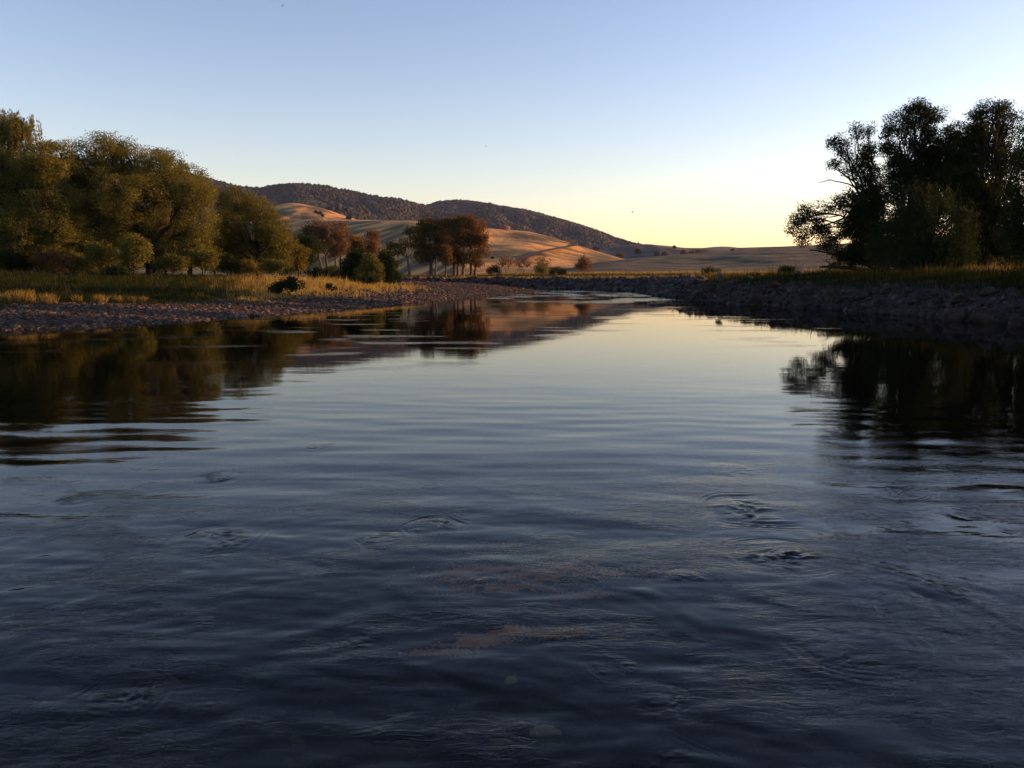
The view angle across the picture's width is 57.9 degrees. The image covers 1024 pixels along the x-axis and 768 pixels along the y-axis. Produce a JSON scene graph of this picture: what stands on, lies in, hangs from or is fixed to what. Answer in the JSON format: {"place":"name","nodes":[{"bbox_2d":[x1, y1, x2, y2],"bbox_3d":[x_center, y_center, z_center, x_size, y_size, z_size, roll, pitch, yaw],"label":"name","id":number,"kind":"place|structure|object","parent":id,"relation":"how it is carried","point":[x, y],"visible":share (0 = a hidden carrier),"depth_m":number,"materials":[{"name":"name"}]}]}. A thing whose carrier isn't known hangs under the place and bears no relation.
{"place":"outdoors","nodes":[
{"label":"outdoors","id":0,"kind":"place"},
{"bbox_2d":[2,157,434,228],"bbox_3d":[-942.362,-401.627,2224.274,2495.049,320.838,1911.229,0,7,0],"label":"forest ridge","id":1,"kind":"structure","parent":0,"point":[302,201],"depth_m":2268.52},
{"bbox_2d":[166,175,592,249],"bbox_3d":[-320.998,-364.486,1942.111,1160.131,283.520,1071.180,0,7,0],"label":"forest","id":2,"kind":"object","parent":1,"relation":"on","point":[365,206],"visible":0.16,"depth_m":2300.83,"materials":[{"name":"plant"}]},
{"bbox_2d":[245,203,355,221],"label":"golden knoll","id":3,"kind":"structure","parent":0,"point":[292,211],"depth_m":1112.28,"materials":[{"name":"beige plant"}]},
{"bbox_2d":[31,219,623,275],"bbox_3d":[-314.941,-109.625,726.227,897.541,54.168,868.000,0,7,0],"label":"golden hill","id":4,"kind":"structure","parent":0,"point":[513,244],"depth_m":507.10,"materials":[{"name":"beige plant"}]},
{"bbox_2d":[498,224,509,229],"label":"rock outcrop","id":5,"kind":"object","parent":4,"relation":"on","point":[504,227],"visible":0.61,"depth_m":576.50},
{"bbox_2d":[0,272,1023,767],"bbox_3d":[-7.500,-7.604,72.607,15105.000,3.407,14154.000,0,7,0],"label":"ground","id":6,"kind":"structure","parent":0,"point":[454,420],"depth_m":7.39,"materials":[{"name":"soil"}]},
{"bbox_2d":[0,293,8,302],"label":"grass tuft","id":7,"kind":"object","parent":6,"relation":"on","point":[5,298],"visible":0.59,"depth_m":39.16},
{"bbox_2d":[3,288,36,303],"bbox_3d":[-20.749,-3.735,39.081,1.425,0.728,1.666,-3,7,-28],"label":"grass tuft","id":8,"kind":"object","parent":6,"relation":"on","point":[21,297],"visible":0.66,"depth_m":38.93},
{"bbox_2d":[0,245,45,271],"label":"shrub","id":9,"kind":"object","parent":6,"relation":"on","point":[15,259],"visible":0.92,"depth_m":75.71,"materials":[{"name":"green plant"}]},
{"bbox_2d":[0,108,46,199],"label":"weeping willow","id":10,"kind":"object","parent":6,"relation":"on","point":[15,128],"visible":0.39,"depth_m":101.12,"materials":[{"name":"green plant"}]},
{"bbox_2d":[0,138,96,271],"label":"willow","id":11,"kind":"object","parent":6,"relation":"on","point":[52,225],"visible":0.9,"depth_m":77.58,"materials":[{"name":"green plant"}]},
{"bbox_2d":[38,293,60,303],"bbox_3d":[-19.468,-3.607,38.805,1.152,0.570,0.900,-4,8,-30],"label":"grass tuft","id":12,"kind":"object","parent":6,"relation":"on","point":[43,299],"visible":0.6,"depth_m":38.75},
{"bbox_2d":[26,248,76,273],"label":"shrub","id":13,"kind":"object","parent":6,"relation":"on","point":[51,260],"visible":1,"depth_m":75.07,"materials":[{"name":"brown plant"}]},
{"bbox_2d":[71,294,85,302],"bbox_3d":[-19.131,-3.746,40.634,0.872,0.456,0.651,0,7,0],"label":"grass tuft","id":14,"kind":"object","parent":6,"relation":"on","point":[77,299],"visible":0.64,"depth_m":40.62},
{"bbox_2d":[54,252,105,274],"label":"shrub","id":15,"kind":"object","parent":6,"relation":"on","point":[82,265],"visible":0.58,"depth_m":77.07,"materials":[{"name":"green plant"}]},
{"bbox_2d":[93,293,109,302],"bbox_3d":[-18.247,-3.796,41.058,1.078,0.532,0.916,0,7,0],"label":"grass tuft","id":16,"kind":"object","parent":6,"relation":"on","point":[101,298],"visible":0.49,"depth_m":41.01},
{"bbox_2d":[81,239,121,273],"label":"shrub","id":17,"kind":"object","parent":6,"relation":"on","point":[102,254],"visible":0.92,"depth_m":75.80,"materials":[{"name":"green plant"}]},
{"bbox_2d":[100,263,131,277],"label":"shrub","id":18,"kind":"object","parent":6,"relation":"on","point":[115,270],"visible":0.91,"depth_m":69.31,"materials":[{"name":"green plant"}]},
{"bbox_2d":[112,295,127,302],"bbox_3d":[-18.296,-3.971,43.030,0.800,0.500,0.744,0,7,0],"label":"grass tuft","id":19,"kind":"object","parent":6,"relation":"on","point":[117,300],"visible":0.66,"depth_m":42.98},
{"bbox_2d":[123,295,136,302],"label":"grass tuft","id":20,"kind":"object","parent":6,"relation":"on","point":[133,299],"visible":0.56,"depth_m":43.45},
{"bbox_2d":[113,232,155,274],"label":"shrub","id":21,"kind":"object","parent":6,"relation":"on","point":[131,248],"visible":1,"depth_m":74.97,"materials":[{"name":"green plant"}]},
{"bbox_2d":[55,130,224,274],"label":"willow","id":22,"kind":"object","parent":6,"relation":"on","point":[128,214],"visible":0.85,"depth_m":81.31,"materials":[{"name":"green plant"}]},
{"bbox_2d":[139,224,192,273],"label":"thicket","id":23,"kind":"object","parent":6,"relation":"on","point":[164,269],"visible":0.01,"depth_m":98.12,"materials":[{"name":"green plant"}]},
{"bbox_2d":[150,251,194,275],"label":"shrub","id":24,"kind":"object","parent":6,"relation":"on","point":[171,261],"visible":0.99,"depth_m":79.07,"materials":[{"name":"green plant"}]},
{"bbox_2d":[152,146,223,273],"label":"willow","id":25,"kind":"object","parent":6,"relation":"on","point":[196,171],"visible":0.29,"depth_m":95.97,"materials":[{"name":"green plant"}]},
{"bbox_2d":[184,244,221,275],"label":"shrub","id":26,"kind":"object","parent":6,"relation":"on","point":[199,255],"visible":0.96,"depth_m":80.70,"materials":[{"name":"green plant"}]},
{"bbox_2d":[195,222,230,273],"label":"thicket","id":27,"kind":"object","parent":6,"relation":"on","point":[201,226],"visible":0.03,"depth_m":98.24,"materials":[{"name":"green plant"}]},
{"bbox_2d":[0,266,431,307],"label":"meadow grass","id":28,"kind":"structure","parent":6,"relation":"on","point":[197,283],"depth_m":56.41,"materials":[{"name":"plant"}]},
{"bbox_2d":[211,253,243,276],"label":"shrub","id":29,"kind":"object","parent":6,"relation":"on","point":[228,265],"visible":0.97,"depth_m":83.10,"materials":[{"name":"green plant"}]},
{"bbox_2d":[217,243,261,275],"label":"thicket","id":30,"kind":"object","parent":6,"relation":"on","point":[242,256],"visible":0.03,"depth_m":97.29,"materials":[{"name":"green plant"}]},
{"bbox_2d":[202,183,301,276],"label":"willow","id":31,"kind":"object","parent":6,"relation":"on","point":[274,234],"visible":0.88,"depth_m":90.52,"materials":[{"name":"green plant"}]},
{"bbox_2d":[236,258,267,275],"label":"shrub","id":32,"kind":"object","parent":6,"relation":"on","point":[247,265],"visible":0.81,"depth_m":87.04,"materials":[{"name":"green plant"}]},
{"bbox_2d":[256,258,287,276],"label":"shrub","id":33,"kind":"object","parent":6,"relation":"on","point":[277,266],"visible":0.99,"depth_m":85.06,"materials":[{"name":"green plant"}]},
{"bbox_2d":[0,280,549,330],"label":"gravel stones","id":34,"kind":"object","parent":6,"relation":"on","point":[98,315],"visible":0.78,"depth_m":39.27,"materials":[{"name":"gravel"}]},
{"bbox_2d":[262,243,307,276],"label":"thicket","id":35,"kind":"object","parent":6,"relation":"on","point":[285,272],"visible":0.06,"depth_m":100.29,"materials":[{"name":"green plant"}]},
{"bbox_2d":[267,276,305,294],"bbox_3d":[-12.827,-5.482,52.654,2.308,1.429,1.187,0,7,0],"label":"shrub","id":36,"kind":"object","parent":6,"relation":"on","point":[290,284],"visible":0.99,"depth_m":52.47,"materials":[{"name":"green plant"}]},
{"bbox_2d":[286,244,311,275],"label":"shrub","id":37,"kind":"object","parent":6,"relation":"on","point":[301,255],"visible":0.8,"depth_m":92.84,"materials":[{"name":"green plant"}]},
{"bbox_2d":[291,234,326,276],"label":"shrub","id":38,"kind":"object","parent":6,"relation":"on","point":[311,243],"visible":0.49,"depth_m":106.76,"materials":[{"name":"green plant"}]},
{"bbox_2d":[296,218,335,268],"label":"gum tree","id":39,"kind":"object","parent":6,"relation":"on","point":[321,231],"visible":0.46,"depth_m":164.86,"materials":[{"name":"brown plant"}]},
{"bbox_2d":[303,265,344,278],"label":"shrub","id":40,"kind":"object","parent":6,"relation":"on","point":[328,271],"visible":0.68,"depth_m":91.31,"materials":[{"name":"green plant"}]},
{"bbox_2d":[324,283,337,291],"bbox_3d":[-11.659,-6.118,59.700,0.830,0.872,0.692,0,7,0],"label":"shrub","id":41,"kind":"object","parent":6,"relation":"on","point":[329,286],"visible":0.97,"depth_m":59.56,"materials":[{"name":"green plant"}]},
{"bbox_2d":[322,221,351,269],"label":"gum tree","id":42,"kind":"object","parent":6,"relation":"on","point":[340,241],"visible":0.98,"depth_m":163.42,"materials":[{"name":"brown plant"}]},
{"bbox_2d":[336,247,365,279],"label":"shrub","id":43,"kind":"object","parent":6,"relation":"on","point":[350,262],"visible":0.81,"depth_m":84.78,"materials":[{"name":"green plant"}]},
{"bbox_2d":[345,233,366,253],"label":"gum tree","id":44,"kind":"object","parent":6,"relation":"on","point":[356,240],"visible":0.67,"depth_m":169.29,"materials":[{"name":"brown plant"}]},
{"bbox_2d":[348,275,377,284],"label":"shrub","id":45,"kind":"object","parent":6,"relation":"on","point":[368,280],"visible":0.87,"depth_m":75.29,"materials":[{"name":"green plant"}]},
{"bbox_2d":[351,252,385,282],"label":"shrub","id":46,"kind":"object","parent":6,"relation":"on","point":[371,266],"visible":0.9,"depth_m":83.12,"materials":[{"name":"green plant"}]},
{"bbox_2d":[362,229,382,257],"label":"gum tree","id":47,"kind":"object","parent":6,"relation":"on","point":[372,246],"visible":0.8,"depth_m":161.83,"materials":[{"name":"brown plant"}]},
{"bbox_2d":[375,248,405,282],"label":"shrub","id":48,"kind":"object","parent":6,"relation":"on","point":[391,266],"visible":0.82,"depth_m":84.10,"materials":[{"name":"green plant"}]},
{"bbox_2d":[382,225,421,276],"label":"gum tree","id":49,"kind":"object","parent":6,"relation":"on","point":[400,247],"visible":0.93,"depth_m":144.11,"materials":[{"name":"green plant"}]},
{"bbox_2d":[409,214,450,276],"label":"gum tree","id":50,"kind":"object","parent":6,"relation":"on","point":[428,230],"visible":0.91,"depth_m":145.48,"materials":[{"name":"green plant"}]},
{"bbox_2d":[431,217,453,275],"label":"gum tree","id":51,"kind":"object","parent":6,"relation":"on","point":[441,219],"visible":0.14,"depth_m":151.23,"materials":[{"name":"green plant"}]},
{"bbox_2d":[438,224,455,276],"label":"gum tree","id":52,"kind":"object","parent":6,"relation":"on","point":[446,256],"visible":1,"depth_m":145.01,"materials":[{"name":"brown plant"}]},
{"bbox_2d":[442,217,464,276],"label":"gum tree","id":53,"kind":"object","parent":6,"relation":"on","point":[452,223],"visible":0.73,"depth_m":146.46,"materials":[{"name":"brown plant"}]},
{"bbox_2d":[451,215,467,276],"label":"gum tree","id":54,"kind":"object","parent":6,"relation":"on","point":[460,248],"visible":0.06,"depth_m":149.44,"materials":[{"name":"brown plant"}]},
{"bbox_2d":[454,215,476,274],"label":"gum tree","id":55,"kind":"object","parent":6,"relation":"on","point":[465,240],"visible":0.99,"depth_m":145.97,"materials":[{"name":"brown plant"}]},
{"bbox_2d":[459,214,491,275],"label":"gum tree","id":56,"kind":"object","parent":6,"relation":"on","point":[479,243],"visible":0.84,"depth_m":146.97,"materials":[{"name":"brown plant"}]},
{"bbox_2d":[485,264,502,274],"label":"shrub","id":57,"kind":"object","parent":6,"relation":"on","point":[492,270],"visible":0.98,"depth_m":170.55,"materials":[{"name":"green plant"}]},
{"bbox_2d":[494,255,516,270],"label":"shrub","id":58,"kind":"object","parent":6,"relation":"on","point":[507,263],"visible":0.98,"depth_m":176.16,"materials":[{"name":"brown plant"}]},
{"bbox_2d":[504,676,517,684],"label":"submerged rock","id":59,"kind":"object","parent":6,"relation":"on","point":[510,680],"visible":1,"depth_m":4.52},
{"bbox_2d":[0,456,1023,767],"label":"river bed stones","id":60,"kind":"object","parent":6,"relation":"on","point":[740,742],"visible":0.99,"depth_m":4.87,"materials":[{"name":"stone"}]},
{"bbox_2d":[514,255,535,270],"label":"shrub","id":61,"kind":"object","parent":6,"relation":"on","point":[518,265],"visible":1,"depth_m":178.74,"materials":[{"name":"brown plant"}]},
{"bbox_2d":[533,264,548,274],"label":"shrub","id":62,"kind":"object","parent":6,"relation":"on","point":[541,268],"visible":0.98,"depth_m":170.43,"materials":[{"name":"green plant"}]},
{"bbox_2d":[532,254,550,270],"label":"shrub","id":63,"kind":"object","parent":6,"relation":"on","point":[542,262],"visible":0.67,"depth_m":180.16,"materials":[{"name":"brown plant"}]},
{"bbox_2d":[387,539,696,656],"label":"tan gravel","id":64,"kind":"structure","parent":6,"relation":"on","point":[508,631],"depth_m":6.17,"materials":[{"name":"gravel"}]},
{"bbox_2d":[529,725,561,739],"bbox_3d":[0.143,1.498,3.975,0.139,0.038,0.099,0,7,0],"label":"submerged rock","id":65,"kind":"object","parent":6,"relation":"on","point":[544,732],"visible":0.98,"depth_m":3.96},
{"bbox_2d":[548,266,568,274],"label":"shrub","id":66,"kind":"object","parent":6,"relation":"on","point":[554,270],"visible":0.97,"depth_m":172.63,"materials":[{"name":"green plant"}]},
{"bbox_2d":[573,254,593,273],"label":"shrub","id":67,"kind":"object","parent":6,"relation":"on","point":[582,264],"visible":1,"depth_m":174.36,"materials":[{"name":"brown plant"}]},
{"bbox_2d":[401,270,768,278],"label":"field grass","id":68,"kind":"structure","parent":6,"relation":"on","point":[597,274],"depth_m":146.01,"materials":[{"name":"plant"}]},
{"bbox_2d":[307,274,1023,322],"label":"rubble","id":69,"kind":"object","parent":6,"relation":"on","point":[643,285],"visible":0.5,"depth_m":90.75,"materials":[{"name":"stone"}]},
{"bbox_2d":[691,290,699,297],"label":"riprap rock","id":70,"kind":"object","parent":69,"relation":"on","point":[695,293],"visible":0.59,"depth_m":65.21,"materials":[{"name":"stone"}]},
{"bbox_2d":[868,298,884,309],"bbox_3d":[16.920,-3.615,42.934,0.789,0.731,0.520,-12,-18,-23],"label":"riprap rock","id":71,"kind":"object","parent":69,"relation":"on","point":[876,303],"visible":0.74,"depth_m":42.75,"materials":[{"name":"stone"}]},
{"bbox_2d":[701,266,722,273],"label":"shrub","id":72,"kind":"object","parent":6,"relation":"on","point":[706,270],"visible":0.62,"depth_m":148.41,"materials":[{"name":"green plant"}]},
{"bbox_2d":[742,275,751,279],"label":"boulder","id":73,"kind":"object","parent":6,"relation":"on","point":[746,277],"visible":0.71,"depth_m":65.49,"materials":[{"name":"stone"}]},
{"bbox_2d":[770,281,780,288],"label":"boulder","id":74,"kind":"object","parent":6,"relation":"on","point":[774,285],"visible":1,"depth_m":53.60,"materials":[{"name":"stone"}]},
{"bbox_2d":[778,265,796,273],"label":"shrub","id":75,"kind":"object","parent":6,"relation":"on","point":[788,268],"visible":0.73,"depth_m":73.21,"materials":[{"name":"green plant"}]},
{"bbox_2d":[803,283,815,289],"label":"riprap rock","id":76,"kind":"object","parent":6,"relation":"on","point":[807,285],"visible":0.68,"depth_m":50.84,"materials":[{"name":"stone"}]},
{"bbox_2d":[824,288,842,301],"bbox_3d":[16.535,-4.383,47.291,1.078,1.019,0.835,-4,7,-28],"label":"boulder","id":77,"kind":"object","parent":6,"relation":"on","point":[832,293],"visible":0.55,"depth_m":47.08,"materials":[{"name":"stone"}]},
{"bbox_2d":[826,260,843,270],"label":"shrub","id":78,"kind":"object","parent":6,"relation":"on","point":[834,263],"visible":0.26,"depth_m":69.28,"materials":[{"name":"green plant"}]},
{"bbox_2d":[647,258,1023,299],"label":"bank grass","id":79,"kind":"structure","parent":6,"relation":"on","point":[1011,275],"depth_m":49.85,"materials":[{"name":"plant"}]},
{"bbox_2d":[716,273,723,278],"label":"boulder","id":80,"kind":"object","parent":79,"relation":"on","point":[720,275],"visible":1,"depth_m":68.35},
{"bbox_2d":[783,120,904,271],"bbox_3d":[21.294,-11.675,59.045,8.121,10.004,3.368,0,7,0],"label":"willow","id":81,"kind":"object","parent":6,"relation":"on","point":[866,203],"visible":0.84,"depth_m":58.78,"materials":[{"name":"green plant"}]},
{"bbox_2d":[820,260,873,271],"bbox_3d":[22.723,-7.888,62.546,3.822,0.942,0.330,0,7,1],"label":"fallen log","id":82,"kind":"object","parent":6,"relation":"on","point":[835,266],"visible":0.57,"depth_m":62.43,"materials":[{"name":"brown wood"}]},
{"bbox_2d":[837,250,874,270],"bbox_3d":[22.452,-7.960,60.372,3.022,1.990,1.917,0,7,0],"label":"shrub","id":83,"kind":"object","parent":6,"relation":"on","point":[851,264],"visible":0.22,"depth_m":60.21,"materials":[{"name":"green plant"}]},
{"bbox_2d":[855,291,869,299],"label":"riprap rock","id":84,"kind":"object","parent":6,"relation":"on","point":[862,295],"visible":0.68,"depth_m":45.38,"materials":[{"name":"stone"}]},
{"bbox_2d":[882,283,890,290],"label":"riprap rock","id":85,"kind":"object","parent":6,"relation":"on","point":[887,285],"visible":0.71,"depth_m":45.30,"materials":[{"name":"stone"}]},
{"bbox_2d":[854,174,990,271],"bbox_3d":[24.243,-9.237,54.205,7.413,6.026,3.366,0,7,0],"label":"weeping willow","id":86,"kind":"object","parent":6,"relation":"on","point":[927,247],"visible":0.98,"depth_m":54.12,"materials":[{"name":"green plant"}]},
{"bbox_2d":[875,96,970,270],"bbox_3d":[27.653,-13.102,62.104,7.142,11.986,5.356,0,7,0],"label":"willow","id":87,"kind":"object","parent":6,"relation":"on","point":[922,161],"visible":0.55,"depth_m":61.41,"materials":[{"name":"green plant"}]},
{"bbox_2d":[914,290,935,299],"bbox_3d":[18.175,-3.867,40.481,1.154,0.476,0.852,1,12,-28],"label":"riprap rock","id":88,"kind":"object","parent":6,"relation":"on","point":[923,294],"visible":0.75,"depth_m":40.22,"materials":[{"name":"stone"}]},
{"bbox_2d":[926,297,941,305],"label":"riprap rock","id":89,"kind":"object","parent":6,"relation":"on","point":[935,301],"visible":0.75,"depth_m":38.44,"materials":[{"name":"stone"}]},
{"bbox_2d":[940,307,968,320],"bbox_3d":[16.515,-2.497,34.635,0.672,1.095,0.966,41,32,-3],"label":"riprap rock","id":90,"kind":"object","parent":6,"relation":"on","point":[955,313],"visible":0.66,"depth_m":34.36,"materials":[{"name":"stone"}]},
{"bbox_2d":[951,294,968,304],"bbox_3d":[17.941,-3.318,36.901,1.168,0.441,0.643,12,-18,-37],"label":"riprap rock","id":91,"kind":"object","parent":6,"relation":"on","point":[957,298],"visible":0.77,"depth_m":36.53,"materials":[{"name":"stone"}]},
{"bbox_2d":[928,96,1023,269],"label":"willow","id":92,"kind":"object","parent":6,"relation":"on","point":[976,183],"visible":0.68,"depth_m":59.28,"materials":[{"name":"green plant"}]},
{"bbox_2d":[970,308,1005,322],"bbox_3d":[17.139,-2.311,33.046,0.657,0.707,1.336,-22,31,-40],"label":"riprap rock","id":93,"kind":"object","parent":6,"relation":"on","point":[982,315],"visible":0.56,"depth_m":32.96,"materials":[{"name":"stone"}]},
{"bbox_2d":[979,286,999,296],"bbox_3d":[18.927,-3.602,36.809,0.894,0.557,0.806,-3,9,-15],"label":"riprap rock","id":94,"kind":"object","parent":6,"relation":"on","point":[987,290],"visible":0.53,"depth_m":36.53,"materials":[{"name":"stone"}]},
{"bbox_2d":[976,255,1002,266],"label":"shrub","id":95,"kind":"object","parent":6,"relation":"on","point":[992,260],"visible":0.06,"depth_m":78.83,"materials":[{"name":"green plant"}]},
{"bbox_2d":[990,117,1023,269],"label":"weeping willow","id":96,"kind":"object","parent":6,"relation":"on","point":[1014,235],"visible":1,"depth_m":45.34,"materials":[{"name":"green plant"}]},
{"bbox_2d":[1006,287,1022,297],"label":"riprap rock","id":97,"kind":"object","parent":6,"relation":"on","point":[1013,291],"visible":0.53,"depth_m":34.90,"materials":[{"name":"stone"}]},
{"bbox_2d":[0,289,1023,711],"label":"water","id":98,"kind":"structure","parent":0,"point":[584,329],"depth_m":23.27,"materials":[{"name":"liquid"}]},
{"bbox_2d":[0,0,1023,247],"label":"sky","id":99,"kind":"structure","parent":0,"point":[709,122],"materials":[{"name":"blue"}]},
{"bbox_2d":[450,204,607,247],"bbox_3d":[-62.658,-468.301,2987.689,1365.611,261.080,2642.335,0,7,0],"label":"forest ridge","id":100,"kind":"structure","parent":0,"point":[522,223],"depth_m":2676.66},
{"bbox_2d":[426,199,640,248],"bbox_3d":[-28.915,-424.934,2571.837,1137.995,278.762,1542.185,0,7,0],"label":"forest","id":101,"kind":"object","parent":100,"relation":"on","point":[592,237],"visible":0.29,"depth_m":2693.56,"materials":[{"name":"plant"}]},
{"bbox_2d":[515,240,577,260],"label":"track","id":102,"kind":"structure","parent":0,"point":[525,256],"depth_m":421.08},
{"bbox_2d":[615,251,624,258],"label":"hill tree","id":103,"kind":"object","parent":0,"point":[619,254],"visible":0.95,"depth_m":1147.88,"materials":[{"name":"green plant"}]},
{"bbox_2d":[707,246,737,247],"bbox_3d":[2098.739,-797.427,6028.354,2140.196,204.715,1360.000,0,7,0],"label":"hills","id":104,"kind":"structure","parent":0,"point":[722,247],"depth_m":6100.76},
{"bbox_2d":[597,237,954,258],"bbox_3d":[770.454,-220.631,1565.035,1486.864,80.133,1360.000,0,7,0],"label":"brown hill","id":105,"kind":"structure","parent":0,"point":[647,250],"depth_m":1462.83,"materials":[{"name":"plant"}]},
{"bbox_2d":[634,248,641,253],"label":"hill tree","id":106,"kind":"object","parent":105,"relation":"on","point":[637,250],"visible":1,"depth_m":1390.65,"materials":[{"name":"green plant"}]},
{"bbox_2d":[660,251,668,255],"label":"hill tree","id":107,"kind":"object","parent":105,"relation":"on","point":[664,253],"visible":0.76,"depth_m":1228.55,"materials":[{"name":"green plant"}]},
{"bbox_2d":[559,246,1003,272],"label":"pasture slope","id":108,"kind":"structure","parent":0,"point":[763,260],"depth_m":331.80,"materials":[{"name":"plant"}]}
]}

